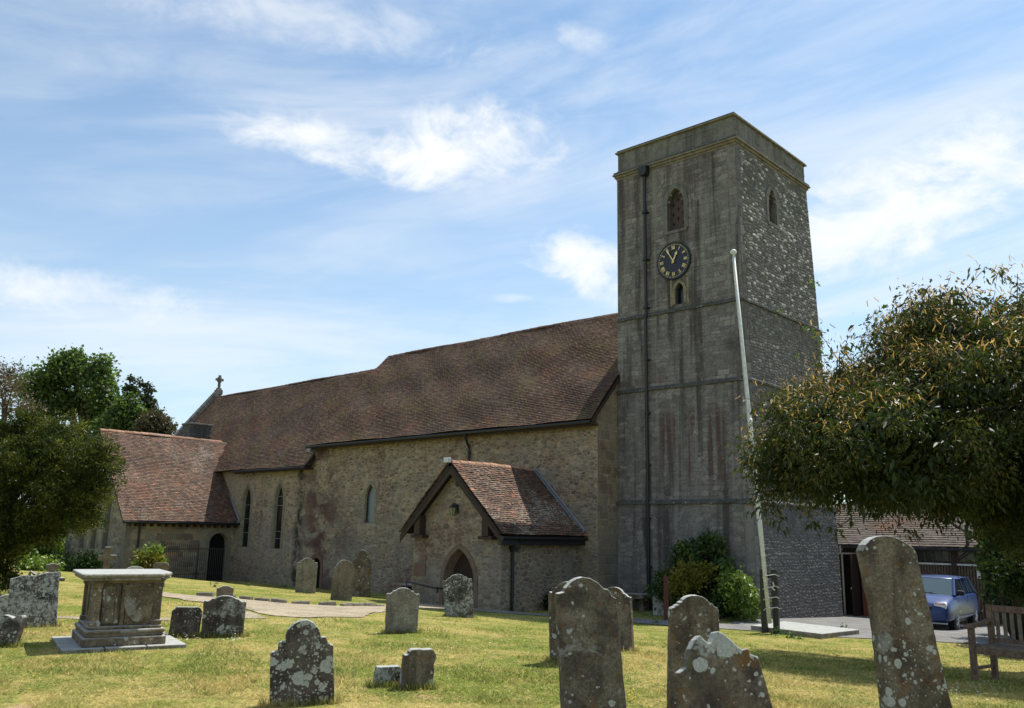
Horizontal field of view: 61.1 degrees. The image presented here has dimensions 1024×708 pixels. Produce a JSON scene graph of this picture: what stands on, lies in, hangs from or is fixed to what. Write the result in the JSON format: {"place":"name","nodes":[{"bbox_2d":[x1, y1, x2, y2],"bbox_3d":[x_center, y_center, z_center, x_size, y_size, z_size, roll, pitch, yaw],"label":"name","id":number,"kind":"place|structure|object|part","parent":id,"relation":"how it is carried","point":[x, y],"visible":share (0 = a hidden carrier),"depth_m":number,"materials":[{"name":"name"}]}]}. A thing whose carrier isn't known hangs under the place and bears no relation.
{"place":"outdoors","nodes":[
{"label":"outdoors","id":0,"kind":"place"},
{"bbox_2d":[57,611,267,619],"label":"gravel path","id":1,"kind":"structure","parent":0,"point":[249,615],"depth_m":16.21,"materials":[{"name":"beige gravel"}]},
{"bbox_2d":[162,592,443,616],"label":"gravel path","id":2,"kind":"structure","parent":0,"point":[286,609],"depth_m":19.66,"materials":[{"name":"beige gravel"}]},
{"bbox_2d":[0,560,1023,707],"bbox_3d":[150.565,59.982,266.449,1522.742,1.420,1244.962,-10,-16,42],"label":"ground","id":3,"kind":"structure","parent":0,"point":[261,587],"depth_m":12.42,"materials":[{"name":"green plant"}]},
{"bbox_2d":[0,594,8,615],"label":"headstone","id":4,"kind":"object","parent":3,"relation":"on","point":[3,603],"visible":0.25,"depth_m":15.15,"materials":[{"name":"grey stone"}]},
{"bbox_2d":[0,615,26,645],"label":"headstone","id":5,"kind":"object","parent":3,"relation":"on","point":[11,628],"visible":0.78,"depth_m":11.86,"materials":[{"name":"grey stone"}]},
{"bbox_2d":[0,355,48,559],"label":"bare tree","id":6,"kind":"object","parent":3,"relation":"on","point":[9,376],"visible":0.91,"depth_m":39.95,"materials":[{"name":"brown plant"}]},
{"bbox_2d":[7,571,59,627],"bbox_3d":[-7.804,4.066,14.156,0.732,1.057,0.086,7,-16,-33],"label":"headstone","id":7,"kind":"object","parent":3,"relation":"on","point":[34,599],"visible":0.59,"depth_m":14.15,"materials":[{"name":"grey stone"}]},
{"bbox_2d":[13,537,66,571],"bbox_3d":[-22.823,9.649,41.490,3.214,2.918,14.812,6,-13,-24],"label":"churchyard bush","id":8,"kind":"object","parent":3,"relation":"on","point":[40,559],"visible":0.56,"depth_m":36.32,"materials":[{"name":"green plant"}]},
{"bbox_2d":[43,563,64,580],"bbox_3d":[-13.927,6.644,26.269,0.660,0.598,0.540,10,-15,-38],"label":"stone cross","id":9,"kind":"object","parent":3,"relation":"on","point":[51,567],"visible":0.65,"depth_m":26.24,"materials":[{"name":"grey stone"}]},
{"bbox_2d":[0,407,130,593],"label":"yew tree","id":10,"kind":"object","parent":3,"relation":"on","point":[59,470],"visible":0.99,"depth_m":19.71,"materials":[{"name":"green plant"}]},
{"bbox_2d":[6,343,126,441],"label":"oak tree","id":11,"kind":"object","parent":3,"relation":"on","point":[63,375],"visible":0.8,"depth_m":61.35,"materials":[{"name":"green plant"}]},
{"bbox_2d":[51,548,114,571],"bbox_3d":[-19.311,9.582,39.121,3.603,1.649,2.125,-10,-16,42],"label":"dark bush","id":12,"kind":"object","parent":3,"relation":"on","point":[86,561],"visible":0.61,"depth_m":38.77,"materials":[{"name":"green plant"}]},
{"bbox_2d":[98,547,116,568],"bbox_3d":[-11.137,5.895,23.816,0.660,1.181,0.540,9,-14,-35],"label":"stone cross","id":13,"kind":"object","parent":3,"relation":"on","point":[107,557],"visible":0.44,"depth_m":23.83,"materials":[{"name":"beige stone"}]},
{"bbox_2d":[85,390,151,437],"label":"oak tree","id":14,"kind":"object","parent":3,"relation":"on","point":[122,414],"visible":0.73,"depth_m":57.35,"materials":[{"name":"green plant"}]},
{"bbox_2d":[51,569,186,653],"bbox_3d":[-5.594,3.757,12.396,1.561,1.275,1.588,8,-14,-31],"label":"chest tomb","id":15,"kind":"object","parent":3,"relation":"on","point":[121,609],"visible":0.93,"depth_m":11.93,"materials":[{"name":"stone"}]},
{"bbox_2d":[121,374,140,397],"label":"conifer","id":16,"kind":"object","parent":3,"relation":"on","point":[130,387],"visible":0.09,"depth_m":59.78,"materials":[{"name":"green plant"}]},
{"bbox_2d":[127,566,143,568],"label":"headstone","id":17,"kind":"object","parent":3,"relation":"on","point":[135,567],"visible":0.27,"depth_m":24.28,"materials":[{"name":"stone"}]},
{"bbox_2d":[135,376,158,409],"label":"conifer","id":18,"kind":"object","parent":3,"relation":"on","point":[147,398],"visible":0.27,"depth_m":58.84,"materials":[{"name":"green plant"}]},
{"bbox_2d":[130,541,169,568],"bbox_3d":[-16.452,9.351,39.409,1.725,1.646,2.139,4,-12,-15],"label":"golden shrub","id":19,"kind":"object","parent":3,"relation":"on","point":[150,556],"visible":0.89,"depth_m":38.97,"materials":[{"name":"green plant"}]},
{"bbox_2d":[131,402,178,434],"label":"copper beech","id":20,"kind":"object","parent":3,"relation":"on","point":[157,421],"visible":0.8,"depth_m":55.50,"materials":[{"name":"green plant"}]},
{"bbox_2d":[153,563,168,570],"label":"headstone","id":21,"kind":"object","parent":3,"relation":"on","point":[163,566],"visible":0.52,"depth_m":37.83,"materials":[{"name":"grey stone"}]},
{"bbox_2d":[168,606,201,637],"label":"headstone","id":22,"kind":"object","parent":3,"relation":"on","point":[184,620],"visible":0.77,"depth_m":13.20,"materials":[{"name":"grey stone"}]},
{"bbox_2d":[163,542,225,581],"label":"iron railing","id":23,"kind":"object","parent":3,"relation":"on","point":[196,567],"visible":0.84,"depth_m":41.64,"materials":[{"name":"black metal"}]},
{"bbox_2d":[201,595,246,636],"bbox_3d":[-4.445,4.115,13.367,0.635,0.764,0.100,5,-12,-13],"label":"headstone","id":24,"kind":"object","parent":3,"relation":"on","point":[224,614],"visible":0.73,"depth_m":13.34,"materials":[{"name":"grey stone"}]},
{"bbox_2d":[216,586,233,596],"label":"headstone","id":25,"kind":"object","parent":3,"relation":"on","point":[224,590],"visible":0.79,"depth_m":20.20,"materials":[{"name":"grey stone"}]},
{"bbox_2d":[196,592,384,605],"bbox_3d":[-5.521,6.427,22.328,4.923,0.498,1.835,5,-12,-20],"label":"path edging","id":26,"kind":"object","parent":3,"relation":"on","point":[331,603],"visible":0.48,"depth_m":22.04,"materials":[{"name":"grey stone"}]},
{"bbox_2d":[269,619,333,705],"bbox_3d":[-2.018,3.050,8.385,0.628,0.933,0.087,4,-12,-18],"label":"headstone","id":27,"kind":"object","parent":3,"relation":"on","point":[302,660],"visible":1,"depth_m":8.36,"materials":[{"name":"grey stone"}]},
{"bbox_2d":[295,558,317,593],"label":"headstone","id":28,"kind":"object","parent":3,"relation":"on","point":[306,573],"visible":0.76,"depth_m":31.24,"materials":[{"name":"grey stone"}]},
{"bbox_2d":[25,657,642,701],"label":"dandelions","id":29,"kind":"object","parent":3,"relation":"on","point":[420,690],"visible":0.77,"depth_m":8.89,"materials":[{"name":"yellow plant"}]},
{"bbox_2d":[0,612,678,707],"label":"long grass","id":30,"kind":"structure","parent":3,"relation":"on","point":[414,687],"depth_m":9.31,"materials":[{"name":"green plant"}]},
{"bbox_2d":[330,560,353,600],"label":"headstone","id":31,"kind":"object","parent":3,"relation":"on","point":[342,581],"visible":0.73,"depth_m":26.22,"materials":[{"name":"grey stone"}]},
{"bbox_2d":[352,549,371,597],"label":"headstone","id":32,"kind":"object","parent":3,"relation":"on","point":[362,574],"visible":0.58,"depth_m":31.16,"materials":[{"name":"grey stone"}]},
{"bbox_2d":[372,665,400,687],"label":"headstone","id":33,"kind":"object","parent":3,"relation":"on","point":[387,672],"visible":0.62,"depth_m":9.35,"materials":[{"name":"grey stone"}]},
{"bbox_2d":[385,587,419,632],"bbox_3d":[-1.817,4.306,14.329,0.550,0.873,0.085,5,-12,-12],"label":"headstone","id":34,"kind":"object","parent":3,"relation":"on","point":[402,607],"visible":0.77,"depth_m":14.30,"materials":[{"name":"grey stone"}]},
{"bbox_2d":[397,583,411,590],"bbox_3d":[-3.388,9.283,33.626,2.200,0.660,0.900,-9,-15,40],"label":"table tomb","id":35,"kind":"object","parent":3,"relation":"on","point":[409,585],"visible":0.12,"depth_m":33.96,"materials":[{"name":"grey stone"}]},
{"bbox_2d":[399,648,435,688],"bbox_3d":[-1.013,3.447,9.304,0.364,0.559,0.130,7,-13,-17],"label":"headstone","id":36,"kind":"object","parent":3,"relation":"on","point":[417,665],"visible":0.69,"depth_m":9.26,"materials":[{"name":"grey stone"}]},
{"bbox_2d":[406,581,442,592],"bbox_3d":[-2.815,7.986,28.681,1.599,0.908,0.532,-10,-16,42],"label":"handrail","id":37,"kind":"object","parent":3,"relation":"on","point":[436,588],"visible":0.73,"depth_m":28.48,"materials":[{"name":"black metal"}]},
{"bbox_2d":[64,112,842,618],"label":"church","id":38,"kind":"structure","parent":3,"relation":"on","point":[552,456],"depth_m":31.30,"materials":[{"name":"stone"}]},
{"bbox_2d":[77,529,86,547],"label":"window","id":39,"kind":"structure","parent":38,"relation":"in","point":[80,543],"depth_m":44.40,"materials":[{"name":"glass"}]},
{"bbox_2d":[88,484,102,548],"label":"window","id":40,"kind":"structure","parent":38,"relation":"in","point":[93,538],"depth_m":43.49,"materials":[{"name":"glass"}]},
{"bbox_2d":[100,486,114,548],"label":"window","id":41,"kind":"structure","parent":38,"relation":"in","point":[105,536],"depth_m":42.59,"materials":[{"name":"stone"}]},
{"bbox_2d":[203,529,231,580],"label":"doorway","id":42,"kind":"structure","parent":38,"relation":"in","point":[215,540],"depth_m":44.52,"materials":[{"name":"stone"}]},
{"bbox_2d":[237,482,252,546],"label":"window","id":43,"kind":"structure","parent":38,"relation":"in","point":[247,495],"depth_m":44.88,"materials":[{"name":"stone"}]},
{"bbox_2d":[269,480,284,548],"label":"window","id":44,"kind":"structure","parent":38,"relation":"in","point":[278,507],"depth_m":42.87,"materials":[{"name":"stone"}]},
{"bbox_2d":[311,554,322,588],"bbox_3d":[-8.940,10.239,39.973,1.060,2.020,0.318,-10,-16,42],"label":"doorway","id":45,"kind":"structure","parent":38,"relation":"in","point":[320,561],"depth_m":39.96,"materials":[{"name":"grey stone"}]},
{"bbox_2d":[362,481,376,522],"bbox_3d":[-6.184,6.492,38.112,0.940,1.810,0.170,-10,-16,42],"label":"window","id":46,"kind":"structure","parent":38,"relation":"in","point":[372,498],"depth_m":38.18,"materials":[{"name":"stone"}]},
{"bbox_2d":[449,503,458,514],"bbox_3d":[-1.912,5.104,28.601,0.271,0.412,0.361,-26,-29,66],"label":"wall lantern","id":47,"kind":"object","parent":38,"relation":"attached to","point":[454,509],"depth_m":28.54,"materials":[{"name":"black metal"}]},
{"bbox_2d":[439,543,477,607],"bbox_3d":[-1.615,7.535,28.274,1.760,2.670,0.403,-10,-16,42],"label":"doorway","id":48,"kind":"structure","parent":38,"relation":"in","point":[458,560],"depth_m":28.55,"materials":[{"name":"grey stone"}]},
{"bbox_2d":[657,242,690,279],"bbox_3d":[5.692,-3.289,30.621,1.382,1.382,0.130,-10,-16,42],"label":"tower clock","id":49,"kind":"object","parent":38,"relation":"attached to","point":[674,261],"visible":1,"depth_m":30.61,"materials":[{"name":"black metal"}]},
{"bbox_2d":[663,184,687,234],"bbox_3d":[5.898,-5.193,31.067,1.020,1.858,0.270,-10,-16,42],"label":"belfry window frame","id":50,"kind":"structure","parent":38,"relation":"in","point":[679,202],"depth_m":31.13,"materials":[{"name":"stone"}]},
{"bbox_2d":[670,277,688,306],"bbox_3d":[5.909,-2.153,30.365,0.740,0.960,0.249,-10,-16,42],"label":"window frame","id":51,"kind":"structure","parent":38,"relation":"in","point":[683,292],"depth_m":30.39,"materials":[{"name":"stone"}]},
{"bbox_2d":[766,185,779,229],"bbox_3d":[9.304,-5.312,31.324,0.270,1.578,0.940,-10,-16,42],"label":"belfry window frame","id":52,"kind":"structure","parent":38,"relation":"in","point":[768,205],"depth_m":31.38,"materials":[{"name":"stone"}]},
{"bbox_2d":[775,279,824,386],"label":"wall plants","id":53,"kind":"object","parent":38,"relation":"attached to","point":[820,339],"depth_m":32.23,"materials":[{"name":"green plant"}]},
{"bbox_2d":[443,574,473,617],"bbox_3d":[-1.270,5.810,20.599,0.704,1.147,0.090,-1,-14,-14],"label":"headstone","id":54,"kind":"object","parent":3,"relation":"on","point":[458,593],"visible":0.76,"depth_m":20.57,"materials":[{"name":"grey stone"}]},
{"bbox_2d":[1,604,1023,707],"bbox_3d":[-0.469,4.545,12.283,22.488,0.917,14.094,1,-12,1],"label":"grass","id":55,"kind":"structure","parent":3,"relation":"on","point":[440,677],"depth_m":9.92,"materials":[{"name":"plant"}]},
{"bbox_2d":[210,582,849,638],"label":"weeds","id":56,"kind":"object","parent":3,"relation":"on","point":[775,629],"visible":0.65,"depth_m":23.73,"materials":[{"name":"green plant"}]},
{"bbox_2d":[538,589,551,609],"bbox_3d":[1.046,8.054,28.365,1.856,0.852,1.011,-5,-13,29],"label":"bush","id":57,"kind":"object","parent":3,"relation":"on","point":[545,602],"visible":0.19,"depth_m":28.13,"materials":[{"name":"green plant"}]},
{"bbox_2d":[548,581,567,661],"bbox_3d":[0.724,3.586,11.363,0.488,1.179,0.100,-4,-13,17],"label":"headstone","id":58,"kind":"object","parent":3,"relation":"on","point":[553,644],"visible":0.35,"depth_m":11.38,"materials":[{"name":"grey stone"}]},
{"bbox_2d":[554,577,626,707],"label":"headstone","id":59,"kind":"object","parent":3,"relation":"on","point":[590,664],"visible":1,"depth_m":7.36,"materials":[{"name":"grey stone"}]},
{"bbox_2d":[171,584,1012,701],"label":"daisies","id":60,"kind":"object","parent":3,"relation":"on","point":[528,652],"visible":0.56,"depth_m":12.54,"materials":[{"name":"white plant"}]},
{"bbox_2d":[607,587,633,650],"bbox_3d":[1.587,4.144,13.358,0.556,1.082,0.100,-7,-17,24],"label":"headstone","id":61,"kind":"object","parent":3,"relation":"on","point":[625,613],"visible":0.39,"depth_m":13.27,"materials":[{"name":"grey stone"}]},
{"bbox_2d":[625,593,652,611],"bbox_3d":[3.945,8.283,28.876,1.444,0.650,0.550,-10,-16,42],"label":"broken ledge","id":62,"kind":"object","parent":3,"relation":"on","point":[643,604],"visible":0.38,"depth_m":28.48,"materials":[{"name":"grey stone"}]},
{"bbox_2d":[653,588,663,614],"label":"headstone","id":63,"kind":"object","parent":3,"relation":"on","point":[659,608],"visible":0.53,"depth_m":27.16,"materials":[{"name":"stone"}]},
{"bbox_2d":[663,577,670,619],"bbox_3d":[4.583,7.315,25.605,0.210,1.450,0.100,-1,-12,8],"label":"wooden post","id":64,"kind":"object","parent":3,"relation":"on","point":[666,594],"visible":0.67,"depth_m":25.58,"materials":[{"name":"brown wood"}]},
{"bbox_2d":[667,595,718,707],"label":"headstone","id":65,"kind":"object","parent":3,"relation":"on","point":[690,617],"visible":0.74,"depth_m":8.17,"materials":[{"name":"grey stone"}]},
{"bbox_2d":[642,526,771,621],"bbox_3d":[6.002,6.881,26.943,3.955,3.071,2.854,-2,-12,15],"label":"laurel shrub","id":66,"kind":"object","parent":3,"relation":"on","point":[726,594],"visible":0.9,"depth_m":26.38,"materials":[{"name":"green plant"}]},
{"bbox_2d":[675,631,772,707],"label":"headstone","id":67,"kind":"object","parent":3,"relation":"on","point":[717,669],"visible":1,"depth_m":5.76,"materials":[{"name":"grey stone"}]},
{"bbox_2d":[730,249,779,633],"bbox_3d":[6.628,2.212,23.828,0.999,10.805,0.233,-8,-15,38],"label":"flagpole","id":68,"kind":"object","parent":3,"relation":"on","point":[764,575],"visible":0.87,"depth_m":22.98,"materials":[{"name":"white metal"}]},
{"bbox_2d":[751,621,858,638],"bbox_3d":[7.696,7.370,23.060,1.858,0.230,2.522,9,-14,-35],"label":"ledger stone","id":69,"kind":"object","parent":3,"relation":"on","point":[816,631],"visible":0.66,"depth_m":22.49,"materials":[{"name":"grey stone"}]},
{"bbox_2d":[710,255,1023,575],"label":"tree","id":70,"kind":"object","parent":3,"relation":"on","point":[923,414],"visible":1,"depth_m":13.56,"materials":[{"name":"green plant"}]},
{"bbox_2d":[731,615,1010,638],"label":"car park","id":71,"kind":"structure","parent":3,"relation":"on","point":[855,622],"depth_m":26.23,"materials":[{"name":"grey asphalt"}]},
{"bbox_2d":[921,564,978,629],"bbox_3d":[13.330,7.598,27.360,2.000,1.934,4.063,-8,-15,38],"label":"parked car","id":72,"kind":"object","parent":71,"relation":"on","point":[952,601],"visible":0.59,"depth_m":26.54,"materials":[{"name":"blue paint"}]},
{"bbox_3d":[13.703,7.170,26.765,0.159,0.453,1.200,-8,-15,38],"label":"side window","id":73,"kind":"part","parent":72,"relation":"part of","materials":[{"name":"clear glass"}]},
{"bbox_3d":[14.334,7.340,27.534,0.159,0.453,0.760,-8,-15,38],"label":"side window","id":74,"kind":"part","parent":72,"relation":"part of","materials":[{"name":"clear glass"}]},
{"bbox_3d":[14.822,7.471,28.129,0.159,0.453,0.700,-8,-15,38],"label":"side window","id":75,"kind":"part","parent":72,"relation":"part of","materials":[{"name":"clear glass"}]},
{"bbox_2d":[856,536,951,707],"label":"headstone","id":76,"kind":"object","parent":3,"relation":"on","point":[908,668],"visible":1,"depth_m":7.21,"materials":[{"name":"grey stone"}]},
{"bbox_2d":[836,503,1002,625],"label":"church hall","id":77,"kind":"structure","parent":3,"relation":"on","point":[949,555],"depth_m":32.04,"materials":[{"name":"tile"}]},
{"bbox_2d":[917,550,924,560],"bbox_3d":[14.831,7.294,31.460,0.235,0.380,0.025,-10,-16,42],"label":"window pane","id":78,"kind":"structure","parent":77,"relation":"in","point":[921,557],"depth_m":31.45,"materials":[{"name":"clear glass"}]},
{"bbox_2d":[925,550,932,560],"bbox_3d":[15.029,7.261,31.279,0.235,0.380,0.025,-10,-16,42],"label":"window pane","id":79,"kind":"structure","parent":77,"relation":"in","point":[928,553],"depth_m":31.27,"materials":[{"name":"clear glass"}]},
{"bbox_2d":[933,551,940,560],"bbox_3d":[15.227,7.228,31.099,0.235,0.380,0.025,-10,-16,42],"label":"window pane","id":80,"kind":"structure","parent":77,"relation":"in","point":[936,554],"depth_m":31.09,"materials":[{"name":"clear glass"}]},
{"bbox_2d":[941,551,948,561],"bbox_3d":[15.426,7.194,30.919,0.235,0.380,0.025,-10,-16,42],"label":"window pane","id":81,"kind":"structure","parent":77,"relation":"in","point":[944,554],"depth_m":30.91,"materials":[{"name":"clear glass"}]},
{"bbox_2d":[957,551,964,561],"bbox_3d":[15.822,7.128,30.559,0.235,0.380,0.025,-10,-16,42],"label":"window pane","id":82,"kind":"structure","parent":77,"relation":"in","point":[962,559],"depth_m":30.55,"materials":[{"name":"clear glass"}]},
{"bbox_2d":[966,552,973,561],"bbox_3d":[16.021,7.094,30.379,0.235,0.380,0.025,-10,-16,42],"label":"window pane","id":83,"kind":"structure","parent":77,"relation":"in","point":[969,556],"depth_m":30.37,"materials":[{"name":"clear glass"}]},
{"bbox_2d":[962,499,1023,640],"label":"dark hedge","id":84,"kind":"object","parent":3,"relation":"on","point":[1005,587],"visible":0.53,"depth_m":20.96,"materials":[{"name":"green plant"}]},
{"bbox_2d":[963,604,1023,680],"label":"garden bench","id":85,"kind":"object","parent":3,"relation":"on","point":[994,650],"visible":0.92,"depth_m":12.34,"materials":[{"name":"brown wood"}]},
{"bbox_2d":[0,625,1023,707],"bbox_3d":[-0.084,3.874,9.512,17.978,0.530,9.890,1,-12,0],"label":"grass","id":86,"kind":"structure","parent":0,"point":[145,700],"depth_m":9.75,"materials":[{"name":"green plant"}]},
{"bbox_2d":[0,0,1023,508],"label":"sky","id":87,"kind":"structure","parent":0,"point":[253,194],"materials":[{"name":"blue"}]},
{"bbox_2d":[473,609,1023,645],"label":"tarmac path","id":88,"kind":"structure","parent":0,"point":[865,633],"depth_m":23.30,"materials":[{"name":"grey asphalt"}]}
]}

